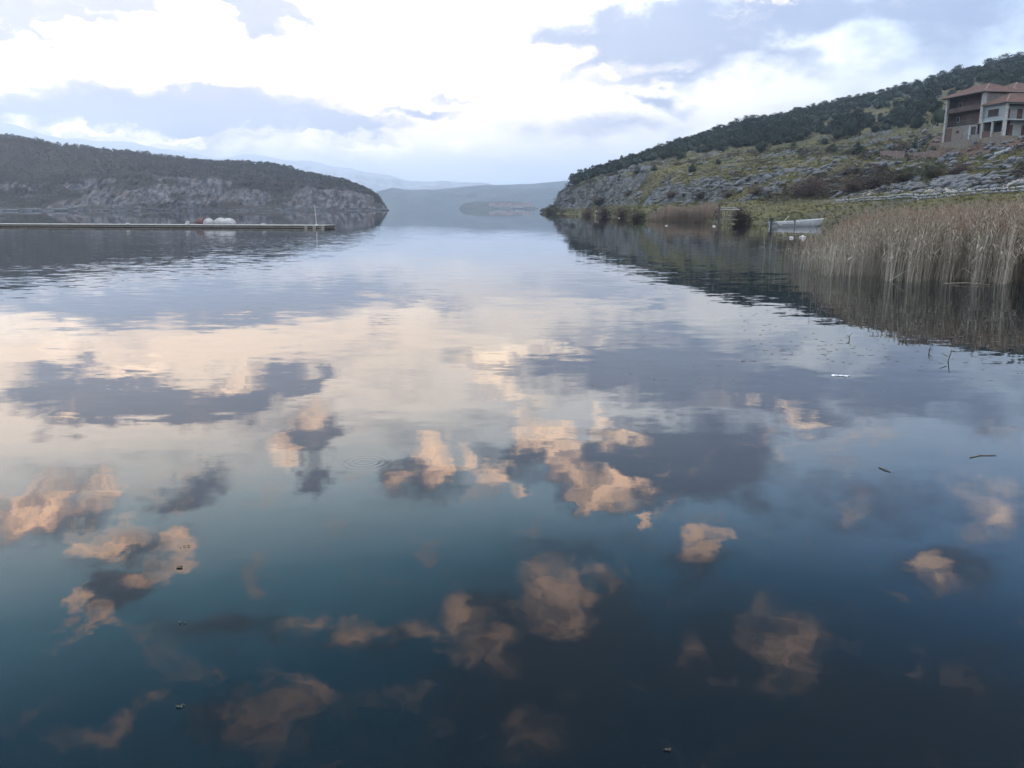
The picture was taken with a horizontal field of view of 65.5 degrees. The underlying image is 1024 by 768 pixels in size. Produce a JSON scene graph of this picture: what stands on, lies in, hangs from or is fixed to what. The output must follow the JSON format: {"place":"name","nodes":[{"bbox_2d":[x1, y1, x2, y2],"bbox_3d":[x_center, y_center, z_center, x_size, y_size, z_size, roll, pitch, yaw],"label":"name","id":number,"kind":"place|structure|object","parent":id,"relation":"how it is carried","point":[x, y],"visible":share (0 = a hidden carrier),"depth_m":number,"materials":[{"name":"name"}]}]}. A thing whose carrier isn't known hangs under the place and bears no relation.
{"place":"outdoors","nodes":[
{"label":"outdoors","id":0,"kind":"place"},
{"bbox_2d":[0,133,388,210],"bbox_3d":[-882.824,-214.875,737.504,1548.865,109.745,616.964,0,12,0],"label":"headland terrain","id":1,"kind":"structure","parent":0,"point":[122,196],"depth_m":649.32,"materials":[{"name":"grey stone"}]},
{"bbox_2d":[0,207,386,210],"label":"shore rocks","id":2,"kind":"object","parent":1,"relation":"on","point":[154,209],"visible":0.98,"depth_m":633.53,"materials":[{"name":"stone"}]},
{"bbox_2d":[0,121,491,191],"bbox_3d":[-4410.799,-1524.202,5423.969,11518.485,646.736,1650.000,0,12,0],"label":"snowy mountain","id":3,"kind":"structure","parent":0,"point":[376,182],"depth_m":5467.65,"materials":[{"name":"white snow"}]},
{"bbox_2d":[375,186,562,208],"bbox_3d":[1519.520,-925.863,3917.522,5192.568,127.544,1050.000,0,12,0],"label":"hills","id":4,"kind":"structure","parent":0,"point":[457,198],"depth_m":3660.48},
{"bbox_2d":[459,201,537,208],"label":"island terrain","id":5,"kind":"structure","parent":0,"point":[478,205],"depth_m":2318.02,"materials":[{"name":"grey"}]},
{"bbox_2d":[437,181,572,189],"bbox_3d":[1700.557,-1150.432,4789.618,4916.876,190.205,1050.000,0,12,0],"label":"distant hills","id":6,"kind":"structure","parent":0,"point":[544,185],"depth_m":4824.29,"materials":[{"name":"grey"}]},
{"bbox_2d":[0,209,1023,767],"bbox_3d":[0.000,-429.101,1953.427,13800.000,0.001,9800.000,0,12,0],"label":"water","id":7,"kind":"structure","parent":0,"point":[420,487],"depth_m":5.62,"materials":[{"name":"blue liquid"}]},
{"bbox_2d":[0,223,334,228],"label":"floating dock","id":8,"kind":"object","parent":7,"relation":"on","point":[186,225],"visible":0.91,"depth_m":83.63,"materials":[{"name":"grey concrete"}]},
{"bbox_2d":[194,217,204,223],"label":"covered boat","id":9,"kind":"object","parent":8,"relation":"on","point":[199,220],"visible":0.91,"depth_m":86.43,"materials":[{"name":"fabric"}]},
{"bbox_2d":[213,217,235,223],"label":"covered boat","id":10,"kind":"object","parent":8,"relation":"on","point":[220,220],"visible":0.98,"depth_m":86.45,"materials":[{"name":"white fabric"}]},
{"bbox_2d":[203,218,213,223],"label":"covered boat","id":11,"kind":"object","parent":7,"relation":"on","point":[208,221],"visible":0.95,"depth_m":86.50,"materials":[{"name":"white fabric"}]},
{"bbox_2d":[579,206,596,215],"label":"bare bush","id":12,"kind":"object","parent":7,"relation":"on","point":[587,212],"visible":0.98,"depth_m":204.17,"materials":[{"name":"plant"}]},
{"bbox_2d":[593,205,612,216],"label":"bare bush","id":13,"kind":"object","parent":7,"relation":"on","point":[606,212],"visible":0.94,"depth_m":178.63,"materials":[{"name":"plant"}]},
{"bbox_2d":[612,206,630,217],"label":"bare bush","id":14,"kind":"object","parent":7,"relation":"on","point":[620,213],"visible":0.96,"depth_m":168.03,"materials":[{"name":"brown plant"}]},
{"bbox_2d":[621,209,647,219],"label":"bramble bush","id":15,"kind":"object","parent":7,"relation":"on","point":[637,215],"visible":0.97,"depth_m":142.85,"materials":[{"name":"green plant"}]},
{"bbox_2d":[646,200,717,220],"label":"reed bed","id":16,"kind":"object","parent":7,"relation":"on","point":[687,213],"visible":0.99,"depth_m":128.61,"materials":[{"name":"brown plant"}]},
{"bbox_2d":[712,201,738,225],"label":"broken jetty","id":17,"kind":"object","parent":7,"relation":"in","point":[719,209],"visible":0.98,"depth_m":92.21,"materials":[{"name":"grey wood"}]},
{"bbox_2d":[726,207,757,223],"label":"bare bush","id":18,"kind":"object","parent":7,"relation":"on","point":[742,218],"visible":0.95,"depth_m":101.89,"materials":[{"name":"plant"}]},
{"bbox_2d":[767,218,823,226],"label":"motor boat","id":19,"kind":"object","parent":7,"relation":"on","point":[800,223],"visible":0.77,"depth_m":88.14,"materials":[{"name":"white paint"}]},
{"bbox_2d":[583,286,1020,391],"bbox_3d":[5.832,-1.414,15.676,7.188,0.003,16.444,8,15,31],"label":"floating weed","id":20,"kind":"object","parent":7,"relation":"on","point":[883,348],"visible":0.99,"depth_m":12.04,"materials":[{"name":"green plant"}]},
{"bbox_2d":[785,194,1023,285],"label":"reed bed","id":21,"kind":"object","parent":7,"relation":"on","point":[981,239],"visible":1,"depth_m":22.98,"materials":[{"name":"beige plant"}]},
{"bbox_2d":[0,0,1023,184],"label":"sky","id":22,"kind":"structure","parent":0,"point":[494,92],"materials":[{"name":"white"}]},
{"bbox_2d":[542,73,1023,226],"bbox_3d":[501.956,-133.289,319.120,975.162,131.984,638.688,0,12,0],"label":"hillside","id":23,"kind":"structure","parent":0,"point":[624,182],"depth_m":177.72,"materials":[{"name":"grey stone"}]},
{"bbox_2d":[543,207,556,212],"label":"bramble bush","id":24,"kind":"object","parent":23,"relation":"on","point":[550,210],"visible":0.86,"depth_m":324.41,"materials":[{"name":"green plant"}]},
{"bbox_2d":[568,174,579,184],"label":"juniper bush","id":25,"kind":"object","parent":23,"relation":"on","point":[575,180],"visible":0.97,"depth_m":347.61,"materials":[{"name":"green plant"}]},
{"bbox_2d":[586,196,604,204],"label":"bare bush","id":26,"kind":"object","parent":23,"relation":"on","point":[596,202],"visible":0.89,"depth_m":260.22,"materials":[{"name":"plant"}]},
{"bbox_2d":[656,146,672,160],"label":"juniper tree","id":27,"kind":"object","parent":23,"relation":"on","point":[663,154],"visible":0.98,"depth_m":318.45,"materials":[{"name":"green plant"}]},
{"bbox_2d":[662,189,679,197],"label":"bare bush","id":28,"kind":"object","parent":23,"relation":"on","point":[671,194],"visible":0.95,"depth_m":181.63,"materials":[{"name":"grey plant"}]},
{"bbox_2d":[672,149,686,159],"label":"juniper tree","id":29,"kind":"object","parent":23,"relation":"on","point":[680,154],"visible":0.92,"depth_m":280.61,"materials":[{"name":"green plant"}]},
{"bbox_2d":[688,164,696,171],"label":"juniper bush","id":30,"kind":"object","parent":23,"relation":"on","point":[691,169],"visible":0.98,"depth_m":199.05,"materials":[{"name":"green plant"}]},
{"bbox_2d":[690,190,706,198],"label":"bare bush","id":31,"kind":"object","parent":23,"relation":"on","point":[701,195],"visible":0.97,"depth_m":165.89,"materials":[{"name":"plant"}]},
{"bbox_2d":[695,145,701,152],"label":"juniper tree","id":32,"kind":"object","parent":23,"relation":"on","point":[698,149],"visible":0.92,"depth_m":313.40,"materials":[{"name":"green plant"}]},
{"bbox_2d":[701,143,709,152],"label":"juniper tree","id":33,"kind":"object","parent":23,"relation":"on","point":[705,149],"visible":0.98,"depth_m":300.33,"materials":[{"name":"green plant"}]},
{"bbox_2d":[703,140,715,150],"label":"juniper tree","id":34,"kind":"object","parent":23,"relation":"on","point":[710,144],"visible":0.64,"depth_m":306.75,"materials":[{"name":"green plant"}]},
{"bbox_2d":[712,123,727,130],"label":"juniper tree","id":35,"kind":"object","parent":23,"relation":"on","point":[717,126],"visible":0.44,"depth_m":393.75,"materials":[{"name":"green plant"}]},
{"bbox_2d":[713,134,727,149],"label":"juniper tree","id":36,"kind":"object","parent":23,"relation":"on","point":[719,141],"visible":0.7,"depth_m":296.02,"materials":[{"name":"green plant"}]},
{"bbox_2d":[713,143,728,151],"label":"juniper bush","id":37,"kind":"object","parent":23,"relation":"on","point":[722,147],"visible":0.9,"depth_m":272.19,"materials":[{"name":"green plant"}]},
{"bbox_2d":[717,189,735,197],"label":"bare bush","id":38,"kind":"object","parent":23,"relation":"on","point":[728,194],"visible":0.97,"depth_m":156.64,"materials":[{"name":"plant"}]},
{"bbox_2d":[725,131,737,145],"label":"juniper tree","id":39,"kind":"object","parent":23,"relation":"on","point":[731,134],"visible":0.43,"depth_m":300.31,"materials":[{"name":"green plant"}]},
{"bbox_2d":[722,134,749,148],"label":"juniper tree","id":40,"kind":"object","parent":23,"relation":"on","point":[735,142],"visible":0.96,"depth_m":281.02,"materials":[{"name":"green plant"}]},
{"bbox_2d":[733,117,741,128],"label":"juniper tree","id":41,"kind":"object","parent":23,"relation":"on","point":[736,119],"visible":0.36,"depth_m":399.64,"materials":[{"name":"green plant"}]},
{"bbox_2d":[739,132,752,146],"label":"juniper tree","id":42,"kind":"object","parent":23,"relation":"on","point":[746,135],"visible":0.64,"depth_m":283.20,"materials":[{"name":"green plant"}]},
{"bbox_2d":[747,183,768,194],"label":"bare bush","id":43,"kind":"object","parent":23,"relation":"on","point":[756,191],"visible":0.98,"depth_m":146.92,"materials":[{"name":"grey plant"}]},
{"bbox_2d":[753,137,771,152],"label":"juniper bush","id":44,"kind":"object","parent":23,"relation":"on","point":[761,146],"visible":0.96,"depth_m":228.87,"materials":[{"name":"green plant"}]},
{"bbox_2d":[768,136,780,145],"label":"juniper tree","id":45,"kind":"object","parent":23,"relation":"on","point":[773,142],"visible":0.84,"depth_m":261.23,"materials":[{"name":"green plant"}]},
{"bbox_2d":[540,115,1023,211],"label":"hillside rocks","id":46,"kind":"object","parent":23,"relation":"on","point":[961,181],"visible":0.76,"depth_m":135.60,"materials":[{"name":"stone"}]},
{"bbox_2d":[540,133,1023,210],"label":"scrub","id":47,"kind":"object","parent":23,"relation":"on","point":[904,145],"visible":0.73,"depth_m":153.38,"materials":[{"name":"green plant"}]},
{"bbox_2d":[784,133,792,142],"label":"juniper tree","id":48,"kind":"object","parent":23,"relation":"on","point":[788,139],"visible":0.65,"depth_m":265.30,"materials":[{"name":"green plant"}]},
{"bbox_2d":[567,53,1023,181],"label":"hill woods","id":49,"kind":"object","parent":23,"relation":"on","point":[691,142],"visible":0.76,"depth_m":364.81,"materials":[{"name":"green plant"}]},
{"bbox_2d":[785,128,808,141],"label":"juniper tree","id":50,"kind":"object","parent":23,"relation":"on","point":[794,136],"visible":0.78,"depth_m":257.08,"materials":[{"name":"green plant"}]},
{"bbox_2d":[787,182,806,193],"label":"bare bush","id":51,"kind":"object","parent":23,"relation":"on","point":[794,189],"visible":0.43,"depth_m":141.61,"materials":[{"name":"plant"}]},
{"bbox_2d":[794,130,804,140],"label":"juniper tree","id":52,"kind":"object","parent":23,"relation":"on","point":[800,136],"visible":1,"depth_m":254.14,"materials":[{"name":"green plant"}]},
{"bbox_2d":[796,120,813,136],"label":"juniper tree","id":53,"kind":"object","parent":23,"relation":"on","point":[803,126],"visible":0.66,"depth_m":277.87,"materials":[{"name":"green plant"}]},
{"bbox_2d":[785,174,833,194],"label":"bare bush","id":54,"kind":"object","parent":23,"relation":"on","point":[815,186],"visible":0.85,"depth_m":136.47,"materials":[{"name":"plant"}]},
{"bbox_2d":[813,123,826,133],"label":"juniper tree","id":55,"kind":"object","parent":23,"relation":"on","point":[818,128],"visible":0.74,"depth_m":292.05,"materials":[{"name":"green plant"}]},
{"bbox_2d":[814,120,825,131],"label":"juniper tree","id":56,"kind":"object","parent":23,"relation":"on","point":[819,121],"visible":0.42,"depth_m":298.92,"materials":[{"name":"green plant"}]},
{"bbox_2d":[817,126,826,133],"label":"juniper tree","id":57,"kind":"object","parent":23,"relation":"on","point":[822,130],"visible":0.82,"depth_m":284.61,"materials":[{"name":"green plant"}]},
{"bbox_2d":[819,138,830,144],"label":"juniper bush","id":58,"kind":"object","parent":23,"relation":"on","point":[824,141],"visible":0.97,"depth_m":226.79,"materials":[{"name":"green plant"}]},
{"bbox_2d":[823,125,831,134],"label":"juniper tree","id":59,"kind":"object","parent":23,"relation":"on","point":[828,130],"visible":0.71,"depth_m":274.17,"materials":[{"name":"green plant"}]},
{"bbox_2d":[824,144,837,150],"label":"juniper bush","id":60,"kind":"object","parent":23,"relation":"on","point":[833,147],"visible":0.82,"depth_m":196.39,"materials":[{"name":"green plant"}]},
{"bbox_2d":[830,115,845,130],"label":"juniper tree","id":61,"kind":"object","parent":23,"relation":"on","point":[838,118],"visible":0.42,"depth_m":271.30,"materials":[{"name":"green plant"}]},
{"bbox_2d":[830,121,849,139],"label":"juniper bush","id":62,"kind":"object","parent":23,"relation":"on","point":[838,132],"visible":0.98,"depth_m":239.92,"materials":[{"name":"green plant"}]},
{"bbox_2d":[840,111,866,137],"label":"juniper bush","id":63,"kind":"object","parent":23,"relation":"on","point":[852,122],"visible":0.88,"depth_m":241.77,"materials":[{"name":"green plant"}]},
{"bbox_2d":[836,173,873,191],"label":"bare bush","id":64,"kind":"object","parent":23,"relation":"on","point":[854,187],"visible":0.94,"depth_m":126.75,"materials":[{"name":"plant"}]},
{"bbox_2d":[845,116,867,134],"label":"juniper tree","id":65,"kind":"object","parent":23,"relation":"on","point":[861,124],"visible":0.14,"depth_m":250.59,"materials":[{"name":"green plant"}]},
{"bbox_2d":[847,141,866,154],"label":"juniper bush","id":66,"kind":"object","parent":23,"relation":"on","point":[857,148],"visible":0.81,"depth_m":173.02,"materials":[{"name":"green plant"}]},
{"bbox_2d":[864,114,876,126],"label":"juniper tree","id":67,"kind":"object","parent":23,"relation":"on","point":[868,123],"visible":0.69,"depth_m":276.96,"materials":[{"name":"green plant"}]},
{"bbox_2d":[860,174,888,188],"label":"bare bush","id":68,"kind":"object","parent":23,"relation":"on","point":[871,182],"visible":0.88,"depth_m":124.97,"materials":[{"name":"plant"}]},
{"bbox_2d":[869,122,882,132],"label":"juniper tree","id":69,"kind":"object","parent":23,"relation":"on","point":[875,128],"visible":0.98,"depth_m":247.37,"materials":[{"name":"green plant"}]},
{"bbox_2d":[876,113,884,122],"label":"juniper tree","id":70,"kind":"object","parent":23,"relation":"on","point":[880,117],"visible":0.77,"depth_m":293.78,"materials":[{"name":"green plant"}]},
{"bbox_2d":[880,119,892,130],"label":"juniper tree","id":71,"kind":"object","parent":23,"relation":"on","point":[887,126],"visible":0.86,"depth_m":250.09,"materials":[{"name":"green plant"}]},
{"bbox_2d":[880,150,904,158],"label":"terrace wall","id":72,"kind":"structure","parent":23,"relation":"on","point":[896,154],"depth_m":154.24,"materials":[{"name":"stone"}]},
{"bbox_2d":[887,109,899,123],"label":"juniper tree","id":73,"kind":"object","parent":23,"relation":"on","point":[890,118],"visible":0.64,"depth_m":271.61,"materials":[{"name":"green plant"}]},
{"bbox_2d":[885,99,913,117],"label":"juniper bush","id":74,"kind":"object","parent":23,"relation":"on","point":[904,109],"visible":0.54,"depth_m":279.26,"materials":[{"name":"green plant"}]},
{"bbox_2d":[894,117,905,127],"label":"juniper tree","id":75,"kind":"object","parent":23,"relation":"on","point":[900,123],"visible":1,"depth_m":254.63,"materials":[{"name":"green plant"}]},
{"bbox_2d":[891,111,909,124],"label":"juniper tree","id":76,"kind":"object","parent":23,"relation":"on","point":[898,114],"visible":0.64,"depth_m":266.60,"materials":[{"name":"green plant"}]},
{"bbox_2d":[899,81,908,89],"label":"juniper tree","id":77,"kind":"object","parent":23,"relation":"on","point":[904,83],"visible":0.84,"depth_m":421.29,"materials":[{"name":"green plant"}]},
{"bbox_2d":[886,166,923,180],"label":"bramble bush","id":78,"kind":"object","parent":23,"relation":"on","point":[904,176],"visible":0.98,"depth_m":122.72,"materials":[{"name":"green plant"}]},
{"bbox_2d":[901,88,911,94],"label":"juniper tree","id":79,"kind":"object","parent":23,"relation":"on","point":[907,91],"visible":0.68,"depth_m":410.77,"materials":[{"name":"green plant"}]},
{"bbox_2d":[904,91,918,107],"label":"juniper bush","id":80,"kind":"object","parent":23,"relation":"on","point":[910,97],"visible":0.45,"depth_m":330.85,"materials":[{"name":"green plant"}]},
{"bbox_2d":[909,141,917,148],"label":"juniper bush","id":81,"kind":"object","parent":23,"relation":"on","point":[914,144],"visible":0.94,"depth_m":155.61,"materials":[{"name":"green plant"}]},
{"bbox_2d":[903,106,929,127],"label":"juniper bush","id":82,"kind":"object","parent":23,"relation":"on","point":[918,119],"visible":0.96,"depth_m":230.69,"materials":[{"name":"green plant"}]},
{"bbox_2d":[909,97,932,115],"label":"juniper tree","id":83,"kind":"object","parent":23,"relation":"on","point":[918,104],"visible":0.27,"depth_m":267.08,"materials":[{"name":"green plant"}]},
{"bbox_2d":[908,150,939,159],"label":"terrace wall","id":84,"kind":"structure","parent":23,"relation":"on","point":[931,154],"depth_m":143.96,"materials":[{"name":"stone"}]},
{"bbox_2d":[832,186,1023,203],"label":"stone row","id":85,"kind":"object","parent":23,"relation":"on","point":[1005,189],"visible":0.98,"depth_m":92.56,"materials":[{"name":"grey stone"}]},
{"bbox_2d":[919,84,942,95],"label":"juniper tree","id":86,"kind":"object","parent":23,"relation":"on","point":[930,89],"visible":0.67,"depth_m":302.89,"materials":[{"name":"green plant"}]},
{"bbox_2d":[924,89,940,100],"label":"juniper tree","id":87,"kind":"object","parent":23,"relation":"on","point":[931,93],"visible":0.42,"depth_m":273.19,"materials":[{"name":"green plant"}]},
{"bbox_2d":[926,97,940,111],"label":"juniper tree","id":88,"kind":"object","parent":23,"relation":"on","point":[931,107],"visible":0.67,"depth_m":232.23,"materials":[{"name":"green plant"}]},
{"bbox_2d":[917,161,951,176],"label":"bramble bush","id":89,"kind":"object","parent":23,"relation":"on","point":[932,171],"visible":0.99,"depth_m":119.93,"materials":[{"name":"green plant"}]},
{"bbox_2d":[926,99,945,128],"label":"juniper bush","id":90,"kind":"object","parent":23,"relation":"on","point":[938,115],"visible":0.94,"depth_m":184.79,"materials":[{"name":"green plant"}]},
{"bbox_2d":[933,70,950,82],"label":"juniper tree","id":91,"kind":"object","parent":23,"relation":"on","point":[938,77],"visible":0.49,"depth_m":408.28,"materials":[{"name":"green plant"}]},
{"bbox_2d":[939,72,951,81],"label":"juniper tree","id":92,"kind":"object","parent":23,"relation":"on","point":[947,76],"visible":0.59,"depth_m":404.52,"materials":[{"name":"green plant"}]},
{"bbox_2d":[949,64,963,71],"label":"juniper tree","id":93,"kind":"object","parent":23,"relation":"on","point":[957,67],"visible":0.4,"depth_m":422.23,"materials":[{"name":"green plant"}]},
{"bbox_2d":[953,82,961,90],"label":"juniper tree","id":94,"kind":"object","parent":23,"relation":"on","point":[957,86],"visible":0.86,"depth_m":311.12,"materials":[{"name":"green plant"}]},
{"bbox_2d":[948,162,977,173],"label":"bare bush","id":95,"kind":"object","parent":23,"relation":"on","point":[958,169],"visible":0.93,"depth_m":116.94,"materials":[{"name":"brown plant"}]},
{"bbox_2d":[967,78,974,86],"label":"juniper tree","id":96,"kind":"object","parent":23,"relation":"on","point":[971,82],"visible":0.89,"depth_m":310.00,"materials":[{"name":"green plant"}]},
{"bbox_2d":[971,68,987,82],"label":"juniper tree","id":97,"kind":"object","parent":23,"relation":"on","point":[979,76],"visible":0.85,"depth_m":322.52,"materials":[{"name":"green plant"}]},
{"bbox_2d":[940,82,1023,148],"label":"unfinished house","id":98,"kind":"structure","parent":23,"relation":"on","point":[987,113],"depth_m":134.91,"materials":[{"name":"concrete"}]},
{"bbox_2d":[969,125,977,134],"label":"window","id":99,"kind":"structure","parent":98,"relation":"in","point":[973,129],"depth_m":136.49,"materials":[{"name":"glass"}]},
{"bbox_2d":[988,109,998,117],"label":"window","id":100,"kind":"structure","parent":98,"relation":"in","point":[994,112],"depth_m":132.40,"materials":[{"name":"grey glass"}]},
{"bbox_2d":[1009,125,1012,135],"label":"door","id":101,"kind":"structure","parent":98,"relation":"in","point":[1011,126],"depth_m":132.55,"materials":[{"name":"wood"}]},
{"bbox_2d":[1016,109,1022,118],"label":"door","id":102,"kind":"structure","parent":98,"relation":"in","point":[1020,111],"depth_m":132.19,"materials":[{"name":"brown wood"}]},
{"bbox_2d":[978,77,992,84],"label":"juniper tree","id":103,"kind":"object","parent":23,"relation":"on","point":[984,79],"visible":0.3,"depth_m":267.62,"materials":[{"name":"green plant"}]},
{"bbox_2d":[982,58,994,65],"label":"juniper tree","id":104,"kind":"object","parent":23,"relation":"on","point":[989,59],"visible":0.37,"depth_m":414.87,"materials":[{"name":"green plant"}]},
{"bbox_2d":[985,59,999,65],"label":"juniper tree","id":105,"kind":"object","parent":23,"relation":"on","point":[992,63],"visible":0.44,"depth_m":405.70,"materials":[{"name":"green plant"}]},
{"bbox_2d":[985,72,1004,84],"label":"juniper tree","id":106,"kind":"object","parent":23,"relation":"on","point":[995,80],"visible":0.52,"depth_m":261.66,"materials":[{"name":"green plant"}]},
{"bbox_2d":[995,53,1014,64],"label":"juniper tree","id":107,"kind":"object","parent":23,"relation":"on","point":[1007,59],"visible":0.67,"depth_m":410.51,"materials":[{"name":"green plant"}]},
{"bbox_2d":[999,75,1016,85],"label":"juniper tree","id":108,"kind":"object","parent":23,"relation":"on","point":[1008,82],"visible":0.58,"depth_m":251.93,"materials":[{"name":"green plant"}]},
{"bbox_2d":[994,143,1022,154],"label":"terrace kerb","id":109,"kind":"structure","parent":23,"relation":"on","point":[999,152],"depth_m":121.64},
{"bbox_2d":[1004,70,1023,82],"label":"juniper tree","id":110,"kind":"object","parent":23,"relation":"on","point":[1020,78],"visible":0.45,"depth_m":259.98,"materials":[{"name":"green plant"}]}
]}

